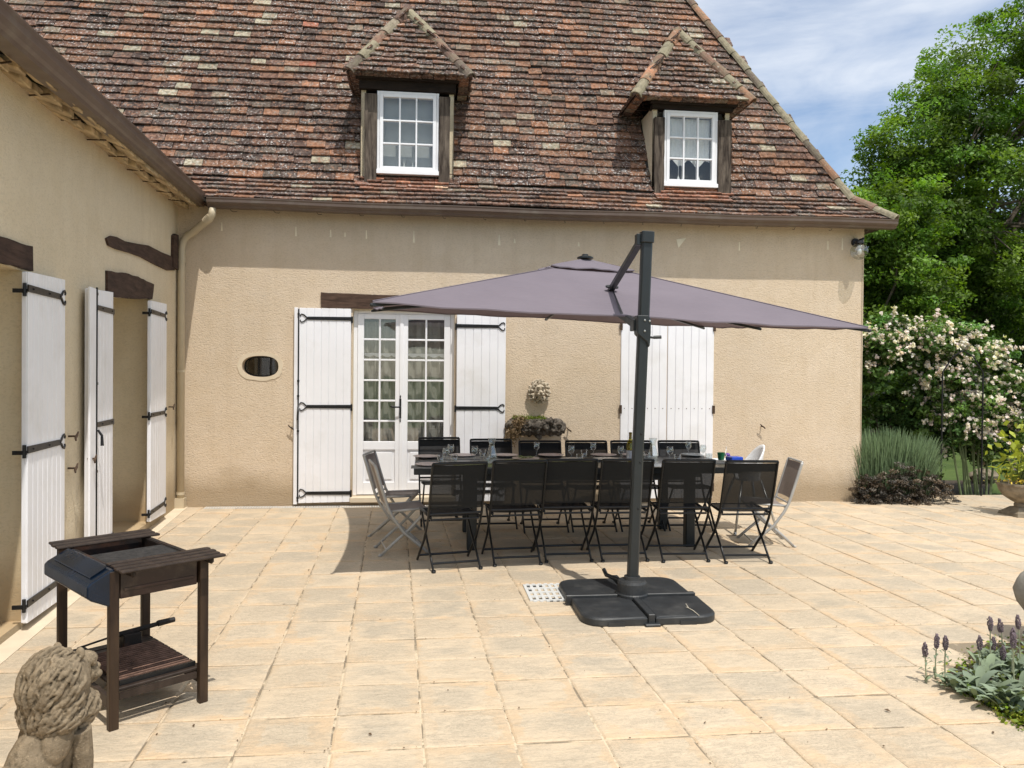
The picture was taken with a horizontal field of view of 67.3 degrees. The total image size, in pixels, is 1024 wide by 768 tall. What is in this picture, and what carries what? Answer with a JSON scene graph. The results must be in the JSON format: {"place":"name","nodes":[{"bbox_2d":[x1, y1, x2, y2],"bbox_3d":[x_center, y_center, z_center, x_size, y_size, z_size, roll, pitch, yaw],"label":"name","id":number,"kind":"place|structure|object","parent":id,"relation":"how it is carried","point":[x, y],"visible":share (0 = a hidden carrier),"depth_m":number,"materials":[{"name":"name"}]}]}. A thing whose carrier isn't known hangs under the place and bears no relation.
{"place":"outdoors","nodes":[
{"label":"outdoors","id":0,"kind":"place"},
{"bbox_2d":[0,507,187,664],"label":"concrete strip","id":1,"kind":"object","parent":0,"point":[20,638],"visible":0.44,"depth_m":4.85,"materials":[{"name":"concrete"}]},
{"bbox_2d":[0,495,1023,767],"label":"terrace paving","id":2,"kind":"structure","parent":0,"point":[452,659],"depth_m":4.55,"materials":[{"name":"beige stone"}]},
{"bbox_2d":[2,642,102,767],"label":"lion statue","id":3,"kind":"object","parent":2,"relation":"on","point":[57,700],"visible":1,"depth_m":2.64,"materials":[{"name":"stone"}]},
{"bbox_2d":[44,529,225,731],"bbox_3d":[-1.897,1.176,3.797,0.880,0.728,0.599,1,1,43],"label":"barbecue","id":4,"kind":"object","parent":2,"relation":"on","point":[109,571],"visible":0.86,"depth_m":3.64,"materials":[{"name":"wood"}]},
{"bbox_2d":[73,617,174,650],"bbox_3d":[-2.015,1.313,4.000,0.505,0.104,0.087,0,1,-42],"label":"grill brush","id":5,"kind":"object","parent":4,"relation":"on","point":[131,636],"visible":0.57,"depth_m":4.00,"materials":[{"name":"metal"}]},
{"bbox_2d":[97,640,194,685],"bbox_3d":[-1.834,1.360,3.784,0.465,0.022,0.350,1,1,43],"label":"shelf","id":6,"kind":"object","parent":4,"relation":"attached to","point":[144,660],"visible":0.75,"depth_m":3.75,"materials":[{"name":"brown wood"}]},
{"bbox_2d":[204,505,427,508],"bbox_3d":[-2.139,1.473,9.236,2.982,0.008,0.110,0,1,-6],"label":"channel drain","id":7,"kind":"object","parent":2,"relation":"on","point":[241,507],"visible":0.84,"depth_m":9.17,"materials":[{"name":"grey metal"}]},
{"bbox_2d":[362,450,421,536],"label":"folding chair","id":8,"kind":"object","parent":2,"relation":"on","point":[391,494],"visible":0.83,"depth_m":7.70,"materials":[{"name":"beige metal"}]},
{"bbox_2d":[368,459,427,556],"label":"folding chair","id":9,"kind":"object","parent":2,"relation":"on","point":[411,506],"visible":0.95,"depth_m":6.83,"materials":[{"name":"beige metal"}]},
{"bbox_2d":[418,437,461,526],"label":"folding chair","id":10,"kind":"object","parent":2,"relation":"on","point":[442,446],"visible":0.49,"depth_m":8.62,"materials":[{"name":"black"}]},
{"bbox_2d":[416,461,487,573],"bbox_3d":[-0.511,1.079,6.462,0.470,0.912,0.572,0,1,-19],"label":"folding chair","id":11,"kind":"object","parent":2,"relation":"on","point":[457,489],"visible":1,"depth_m":6.28,"materials":[{"name":"black"}]},
{"bbox_2d":[470,438,517,528],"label":"folding chair","id":12,"kind":"object","parent":2,"relation":"on","point":[499,445],"visible":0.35,"depth_m":8.48,"materials":[{"name":"black metal"}]},
{"bbox_2d":[481,459,547,566],"bbox_3d":[0.012,1.081,6.664,0.470,0.912,0.572,0,1,-11],"label":"folding chair","id":13,"kind":"object","parent":2,"relation":"on","point":[517,486],"visible":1,"depth_m":6.47,"materials":[{"name":"black"}]},
{"bbox_2d":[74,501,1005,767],"bbox_3d":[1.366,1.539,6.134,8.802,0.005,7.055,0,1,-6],"label":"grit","id":14,"kind":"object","parent":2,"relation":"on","point":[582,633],"visible":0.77,"depth_m":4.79,"materials":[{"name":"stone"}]},
{"bbox_2d":[518,440,569,533],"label":"folding chair","id":15,"kind":"object","parent":2,"relation":"on","point":[528,449],"visible":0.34,"depth_m":8.33,"materials":[{"name":"black metal"}]},
{"bbox_2d":[524,586,564,601],"bbox_3d":[0.325,1.540,5.675,0.444,0.001,0.456,0,1,-6],"label":"drain pit","id":16,"kind":"object","parent":2,"relation":"on","point":[541,598],"visible":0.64,"depth_m":5.52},
{"bbox_2d":[523,583,564,601],"bbox_3d":[0.325,1.534,5.675,0.442,0.009,0.452,0,1,-6],"label":"drain grate","id":17,"kind":"object","parent":16,"relation":"on","point":[540,592],"visible":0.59,"depth_m":5.64,"materials":[{"name":"white metal"}]},
{"bbox_2d":[533,458,598,562],"bbox_3d":[0.464,1.084,6.803,0.470,0.912,0.572,0,1,-8],"label":"folding chair","id":18,"kind":"object","parent":2,"relation":"on","point":[570,485],"visible":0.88,"depth_m":6.61,"materials":[{"name":"black"}]},
{"bbox_2d":[414,456,724,549],"bbox_3d":[0.589,1.145,7.622,3.088,0.752,1.050,0,1,-6],"label":"dining table","id":19,"kind":"object","parent":2,"relation":"on","point":[688,528],"visible":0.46,"depth_m":7.42,"materials":[{"name":"metal"}]},
{"bbox_2d":[413,454,439,457],"bbox_3d":[-0.870,0.740,7.842,0.276,0.016,0.276,0,1,-6],"label":"plate","id":20,"kind":"object","parent":19,"relation":"on","point":[426,456],"visible":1,"depth_m":7.87,"materials":[{"name":"white ceramic"}]},
{"bbox_2d":[411,465,452,468],"bbox_3d":[-0.726,0.761,7.066,0.400,0.002,0.236,0,1,-6],"label":"placemat","id":21,"kind":"object","parent":19,"relation":"on","point":[419,467],"visible":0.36,"depth_m":7.07,"materials":[{"name":"grey fabric"}]},
{"bbox_2d":[415,462,436,465],"bbox_3d":[-0.764,0.748,7.155,0.276,0.016,0.276,0,1,-6],"label":"plate","id":22,"kind":"object","parent":21,"relation":"on","point":[425,463],"visible":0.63,"depth_m":7.19,"materials":[{"name":"white ceramic"}]},
{"bbox_2d":[442,456,481,458],"bbox_3d":[-0.513,0.754,7.870,0.400,0.002,0.292,0,1,-6],"label":"placemat","id":23,"kind":"object","parent":19,"relation":"on","point":[456,457],"visible":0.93,"depth_m":7.87,"materials":[{"name":"grey fabric"}]},
{"bbox_2d":[449,453,475,456],"bbox_3d":[-0.514,0.741,7.992,0.276,0.016,0.276,0,1,-6],"label":"plate","id":24,"kind":"object","parent":23,"relation":"on","point":[462,454],"visible":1,"depth_m":8.01,"materials":[{"name":"white ceramic"}]},
{"bbox_2d":[492,453,517,456],"bbox_3d":[-0.075,0.745,8.041,0.276,0.016,0.276,0,1,-6],"label":"plate","id":25,"kind":"object","parent":19,"relation":"on","point":[504,454],"visible":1,"depth_m":8.07,"materials":[{"name":"white ceramic"}]},
{"bbox_2d":[538,453,563,456],"bbox_3d":[0.410,0.749,8.095,0.276,0.016,0.276,0,1,-6],"label":"plate","id":26,"kind":"object","parent":19,"relation":"on","point":[550,454],"visible":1,"depth_m":8.14,"materials":[{"name":"white ceramic"}]},
{"bbox_2d":[591,453,616,455],"bbox_3d":[0.971,0.753,8.158,0.276,0.016,0.276,0,1,-6],"label":"plate","id":27,"kind":"object","parent":19,"relation":"on","point":[603,454],"visible":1,"depth_m":8.21,"materials":[{"name":"white ceramic"}]},
{"bbox_2d":[594,457,619,459],"bbox_3d":[0.952,0.758,7.752,0.276,0.016,0.276,0,1,-6],"label":"plate","id":28,"kind":"object","parent":19,"relation":"on","point":[599,458],"visible":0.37,"depth_m":7.82,"materials":[{"name":"white ceramic"}]},
{"bbox_2d":[626,432,631,461],"bbox_3d":[1.159,0.623,7.531,0.077,0.303,0.077,0,1,-6],"label":"wine bottle","id":29,"kind":"object","parent":19,"relation":"on","point":[629,448],"visible":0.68,"depth_m":7.50,"materials":[{"name":"green glass"}]},
{"bbox_2d":[681,453,706,455],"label":"plate","id":30,"kind":"object","parent":19,"relation":"on","point":[694,454],"visible":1,"depth_m":8.31,"materials":[{"name":"white ceramic"}]},
{"bbox_2d":[716,460,725,463],"bbox_3d":[2.084,0.780,7.704,0.400,0.002,0.300,0,1,-6],"label":"placemat","id":31,"kind":"object","parent":19,"relation":"on","point":[720,461],"visible":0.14,"depth_m":7.72,"materials":[{"name":"grey fabric"}]},
{"bbox_2d":[565,440,617,532],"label":"folding chair","id":32,"kind":"object","parent":2,"relation":"on","point":[584,449],"visible":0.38,"depth_m":8.38,"materials":[{"name":"black"}]},
{"bbox_2d":[370,231,870,626],"bbox_3d":[0.694,0.167,6.768,3.849,2.728,3.772,0,1,-11],"label":"cantilever parasol","id":33,"kind":"object","parent":2,"relation":"on","point":[584,287],"visible":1,"depth_m":5.77,"materials":[{"name":"grey fabric"}]},
{"bbox_2d":[586,458,654,562],"bbox_3d":[0.953,1.088,6.841,0.470,0.912,0.572,0,1,-7],"label":"folding chair","id":34,"kind":"object","parent":2,"relation":"on","point":[614,486],"visible":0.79,"depth_m":6.64,"materials":[{"name":"black"}]},
{"bbox_2d":[610,440,665,531],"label":"folding chair","id":35,"kind":"object","parent":2,"relation":"on","point":[618,449],"visible":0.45,"depth_m":8.42,"materials":[{"name":"black"}]},
{"bbox_2d":[645,459,715,562],"bbox_3d":[1.490,1.093,6.844,0.470,0.912,0.572,0,1,-4],"label":"folding chair","id":36,"kind":"object","parent":2,"relation":"on","point":[686,484],"visible":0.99,"depth_m":6.65,"materials":[{"name":"black"}]},
{"bbox_2d":[657,440,713,530],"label":"folding chair","id":37,"kind":"object","parent":2,"relation":"on","point":[671,449],"visible":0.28,"depth_m":8.51,"materials":[{"name":"black metal"}]},
{"bbox_2d":[703,460,778,563],"bbox_3d":[2.020,1.099,6.817,0.470,0.912,0.572,0,1,-4],"label":"folding chair","id":38,"kind":"object","parent":2,"relation":"on","point":[748,485],"visible":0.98,"depth_m":6.62,"materials":[{"name":"black"}]},
{"bbox_2d":[712,445,777,535],"bbox_3d":[2.408,1.087,8.050,0.611,0.907,0.544,0,1,-6],"label":"chair","id":39,"kind":"object","parent":2,"relation":"on","point":[757,453],"visible":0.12,"depth_m":8.09,"materials":[{"name":"white plastic"}]},
{"bbox_2d":[717,452,724,459],"bbox_3d":[2.149,0.742,7.904,0.080,0.075,0.080,0,1,-6],"label":"toy cup","id":40,"kind":"object","parent":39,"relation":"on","point":[721,455],"visible":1,"depth_m":7.88,"materials":[{"name":"green plastic"}]},
{"bbox_2d":[726,456,742,459],"bbox_3d":[2.228,0.748,7.710,0.140,0.041,0.110,0,1,-18],"label":"toy box","id":41,"kind":"object","parent":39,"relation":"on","point":[734,458],"visible":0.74,"depth_m":7.67,"materials":[{"name":"blue plastic"}]},
{"bbox_2d":[737,457,803,547],"bbox_3d":[2.493,1.136,7.455,0.520,0.830,0.428,1,1,3],"label":"folding chair","id":42,"kind":"object","parent":2,"relation":"on","point":[789,478],"visible":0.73,"depth_m":7.42,"materials":[{"name":"beige"}]},
{"bbox_2d":[919,642,932,682],"bbox_3d":[2.186,1.467,4.049,0.086,0.218,0.074,0,1,-6],"label":"lambs ear","id":43,"kind":"object","parent":2,"relation":"on","point":[925,654],"visible":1,"depth_m":4.05},
{"bbox_2d":[928,633,945,678],"bbox_3d":[2.273,1.455,4.113,0.076,0.243,0.082,0,1,-42],"label":"lambs ear","id":44,"kind":"object","parent":2,"relation":"on","point":[936,641],"visible":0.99,"depth_m":4.11},
{"bbox_2d":[939,635,951,674],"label":"lambs ear","id":45,"kind":"object","parent":2,"relation":"on","point":[945,644],"visible":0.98,"depth_m":4.14},
{"bbox_2d":[946,642,1023,726],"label":"corner bed","id":46,"kind":"object","parent":2,"relation":"on","point":[971,657],"visible":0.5,"depth_m":4.29,"materials":[{"name":"green plant"}]},
{"bbox_2d":[935,672,979,687],"bbox_3d":[2.295,1.532,3.999,0.203,0.080,0.193,0,1,-6],"label":"lambs ear","id":47,"kind":"object","parent":46,"relation":"on","point":[957,674],"visible":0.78,"depth_m":3.98},
{"bbox_2d":[940,670,984,692],"bbox_3d":[2.313,1.537,3.964,0.228,0.071,0.217,0,1,-6],"label":"lambs ear","id":48,"kind":"object","parent":46,"relation":"on","point":[958,684],"visible":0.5,"depth_m":3.98},
{"bbox_2d":[942,666,999,699],"bbox_3d":[2.326,1.513,3.910,0.294,0.120,0.263,0,1,-19],"label":"lambs ear","id":49,"kind":"object","parent":46,"relation":"on","point":[984,677],"visible":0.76,"depth_m":3.92},
{"bbox_2d":[948,635,1007,677],"bbox_3d":[2.500,1.452,4.068,0.274,0.253,0.236,0,1,-29],"label":"lambs ear","id":50,"kind":"object","parent":46,"relation":"on","point":[989,663],"visible":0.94,"depth_m":4.09},
{"bbox_2d":[943,634,1023,730],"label":"ground cover","id":51,"kind":"object","parent":46,"relation":"on","point":[1017,718],"visible":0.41,"depth_m":3.71,"materials":[{"name":"green plant"}]},
{"bbox_2d":[956,674,1022,701],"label":"lambs ear","id":52,"kind":"object","parent":46,"relation":"on","point":[1003,683],"visible":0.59,"depth_m":3.85},
{"bbox_2d":[973,616,1008,674],"bbox_3d":[2.652,1.422,4.232,0.194,0.313,0.242,1,1,32],"label":"lambs ear","id":53,"kind":"object","parent":46,"relation":"on","point":[990,624],"visible":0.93,"depth_m":4.20},
{"bbox_2d":[966,636,1015,666],"bbox_3d":[2.671,1.487,4.240,0.229,0.183,0.276,1,1,12],"label":"lambs ear","id":54,"kind":"object","parent":46,"relation":"on","point":[993,640],"visible":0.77,"depth_m":4.25},
{"bbox_2d":[977,680,1023,709],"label":"lambs ear","id":55,"kind":"object","parent":46,"relation":"on","point":[1013,687],"visible":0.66,"depth_m":3.74},
{"bbox_2d":[977,683,1023,712],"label":"lambs ear","id":56,"kind":"object","parent":46,"relation":"on","point":[1008,693],"visible":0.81,"depth_m":3.71},
{"bbox_2d":[984,645,1023,671],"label":"lambs ear","id":57,"kind":"object","parent":46,"relation":"on","point":[1002,650],"visible":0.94,"depth_m":4.19},
{"bbox_2d":[984,618,1023,665],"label":"lambs ear","id":58,"kind":"object","parent":46,"relation":"on","point":[1000,627],"visible":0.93,"depth_m":4.25},
{"bbox_2d":[990,632,1023,688],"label":"lambs ear","id":59,"kind":"object","parent":46,"relation":"on","point":[1013,646],"visible":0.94,"depth_m":3.93},
{"bbox_2d":[995,627,1023,678],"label":"lambs ear","id":60,"kind":"object","parent":46,"relation":"on","point":[1017,666],"visible":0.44,"depth_m":4.11},
{"bbox_2d":[1004,614,1023,671],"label":"lambs ear","id":61,"kind":"object","parent":46,"relation":"on","point":[1020,655],"visible":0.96,"depth_m":4.20},
{"bbox_2d":[995,480,1023,517],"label":"garden urn","id":62,"kind":"object","parent":2,"relation":"on","point":[1013,492],"visible":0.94,"depth_m":9.04,"materials":[{"name":"stone"}]},
{"bbox_2d":[983,420,1023,484],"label":"potted plant","id":63,"kind":"object","parent":62,"relation":"on","point":[1016,445],"visible":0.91,"depth_m":9.14,"materials":[{"name":"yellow plant"}]},
{"bbox_2d":[1012,571,1023,633],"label":"stone urn","id":64,"kind":"object","parent":2,"relation":"on","point":[1018,588],"visible":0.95,"depth_m":4.71,"materials":[{"name":"grey stone"}]},
{"bbox_2d":[554,461,591,461],"bbox_3d":[0.601,0.768,7.533,0.400,0.002,0.300,0,1,-6],"label":"placemat","id":65,"kind":"object","parent":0,"point":[572,461],"depth_m":7.60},
{"bbox_2d":[695,0,1023,364],"label":"sky","id":66,"kind":"structure","parent":0,"point":[832,66],"materials":[{"name":"blue"}]},
{"bbox_2d":[861,422,1022,494],"bbox_3d":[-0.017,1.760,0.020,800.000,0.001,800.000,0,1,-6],"label":"lawn","id":67,"kind":"structure","parent":0,"point":[950,473],"depth_m":15.27,"materials":[{"name":"green plant"}]},
{"bbox_2d":[0,0,899,644],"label":"farmhouse","id":68,"kind":"object","parent":67,"relation":"on","point":[224,224],"visible":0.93,"depth_m":9.52,"materials":[{"name":"paint"}]},
{"bbox_2d":[237,352,282,380],"bbox_3d":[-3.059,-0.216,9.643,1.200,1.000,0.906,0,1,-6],"label":"oval window","id":69,"kind":"structure","parent":68,"relation":"in","point":[258,366],"depth_m":9.29,"materials":[{"name":"paint"}]},
{"bbox_2d":[270,310,454,494],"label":"french door","id":70,"kind":"structure","parent":68,"relation":"in","point":[403,362],"depth_m":9.51,"materials":[{"name":"white paint"}]},
{"bbox_2d":[504,417,565,439],"bbox_3d":[0.294,0.539,9.434,0.760,0.293,0.328,0,1,-6],"label":"plant","id":71,"kind":"object","parent":68,"relation":"attached to","point":[539,428],"visible":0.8,"depth_m":9.35,"materials":[{"name":"green plant"}]},
{"bbox_2d":[504,413,529,447],"bbox_3d":[0.032,0.578,9.324,0.366,0.459,0.354,0,1,-6],"label":"trailing plant","id":72,"kind":"object","parent":71,"relation":"on","point":[511,436],"visible":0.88,"depth_m":9.26,"materials":[{"name":"plant"}]},
{"bbox_2d":[512,414,546,419],"bbox_3d":[0.211,0.395,9.433,0.435,0.090,0.240,0,1,-6],"label":"moss","id":73,"kind":"object","parent":71,"relation":"on","point":[534,417],"visible":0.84,"depth_m":9.38,"materials":[{"name":"green plant"}]},
{"bbox_2d":[528,379,550,403],"bbox_3d":[0.326,0.091,9.495,0.244,0.316,0.248,1,1,30],"label":"lion mask","id":74,"kind":"object","parent":68,"relation":"attached to","point":[538,387],"visible":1,"depth_m":9.49,"materials":[{"name":"beige stone"}]},
{"bbox_2d":[849,229,862,459],"bbox_3d":[4.478,-0.531,10.021,0.235,3.124,0.014,0,1,-6],"label":"power cable","id":75,"kind":"object","parent":68,"relation":"attached to","point":[862,333],"visible":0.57,"depth_m":10.02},
{"bbox_2d":[851,237,864,259],"bbox_3d":[4.440,-1.743,9.871,0.216,0.302,0.278,0,1,-6],"label":"wall lamp","id":76,"kind":"object","parent":68,"relation":"attached to","point":[855,242],"visible":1,"depth_m":9.83,"materials":[{"name":"black metal"}]},
{"bbox_2d":[845,168,977,440],"bbox_3d":[8.445,-1.611,17.413,3.840,6.529,3.072,0,1,-6],"label":"tree","id":77,"kind":"object","parent":67,"relation":"on","point":[885,289],"visible":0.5,"depth_m":16.76,"materials":[{"name":"green plant"}]},
{"bbox_2d":[868,480,989,494],"bbox_3d":[5.896,1.580,11.308,1.927,0.001,4.290,1,1,32],"label":"flower bed","id":78,"kind":"object","parent":67,"relation":"on","point":[955,489],"depth_m":11.78,"materials":[{"name":"soil"}]},
{"bbox_2d":[852,422,949,495],"bbox_3d":[5.268,1.049,10.462,1.797,1.029,1.109,0,1,-6],"label":"lavender","id":79,"kind":"object","parent":78,"relation":"on","point":[880,453],"visible":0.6,"depth_m":10.08,"materials":[{"name":"green plant"}]},
{"bbox_2d":[846,461,961,505],"bbox_3d":[5.095,1.352,9.968,1.540,0.705,0.595,0,1,-6],"label":"heather","id":80,"kind":"object","parent":78,"relation":"on","point":[885,494],"visible":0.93,"depth_m":9.88,"materials":[{"name":"plant"}]},
{"bbox_2d":[861,313,961,448],"bbox_3d":[5.875,0.276,11.721,2.053,2.704,1.687,0,1,-6],"label":"shrub","id":81,"kind":"object","parent":78,"relation":"on","point":[896,413],"visible":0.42,"depth_m":11.39,"materials":[{"name":"green plant"}]},
{"bbox_2d":[862,305,1023,494],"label":"climbing rose","id":82,"kind":"object","parent":78,"relation":"on","point":[962,387],"visible":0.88,"depth_m":10.90,"materials":[{"name":"white plant"}]},
{"bbox_2d":[940,350,983,495],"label":"garden arch","id":83,"kind":"structure","parent":78,"relation":"on","point":[981,416],"depth_m":10.60,"materials":[{"name":"black metal"}]},
{"bbox_2d":[969,471,980,481],"bbox_3d":[7.444,1.490,12.323,0.256,0.205,0.190,1,1,27],"label":"rock","id":84,"kind":"object","parent":78,"relation":"on","point":[970,474],"visible":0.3,"depth_m":12.32,"materials":[{"name":"stone"}]},
{"bbox_2d":[972,472,984,482],"bbox_3d":[7.432,1.497,12.214,0.234,0.181,0.185,0,1,-6],"label":"rock","id":85,"kind":"object","parent":78,"relation":"on","point":[983,476],"visible":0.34,"depth_m":12.16,"materials":[{"name":"stone"}]},
{"bbox_2d":[983,469,998,483],"bbox_3d":[7.652,1.482,12.326,0.251,0.250,0.295,0,1,-6],"label":"rock","id":86,"kind":"object","parent":78,"relation":"on","point":[995,476],"visible":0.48,"depth_m":12.22,"materials":[{"name":"stone"}]},
{"bbox_2d":[839,0,1023,445],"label":"tree","id":87,"kind":"object","parent":67,"relation":"on","point":[943,109],"visible":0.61,"depth_m":19.34,"materials":[{"name":"green plant"}]},
{"bbox_2d":[879,163,1023,407],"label":"tree","id":88,"kind":"object","parent":67,"relation":"on","point":[1010,206],"visible":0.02,"depth_m":25.33,"materials":[{"name":"green plant"}]},
{"bbox_3d":[0.138,0.763,7.634,0.400,0.002,0.300,0,1,-6],"label":"placemat","id":89,"kind":"object","parent":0,"visible":0},
{"bbox_2d":[512,456,538,459],"bbox_3d":[0.140,0.750,7.731,0.276,0.016,0.276,0,1,-6],"label":"plate","id":90,"kind":"object","parent":89,"relation":"on","point":[528,458],"visible":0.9,"depth_m":7.75,"materials":[{"name":"white ceramic"}]},
{"bbox_3d":[1.411,0.777,7.374,0.400,0.002,0.300,0,1,-6],"label":"placemat","id":91,"kind":"object","parent":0,"visible":0},
{"bbox_2d":[654,463,661,467],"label":"plate","id":92,"kind":"object","parent":91,"relation":"on","point":[657,465],"visible":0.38,"depth_m":7.25,"materials":[{"name":"ceramic"}]}
]}

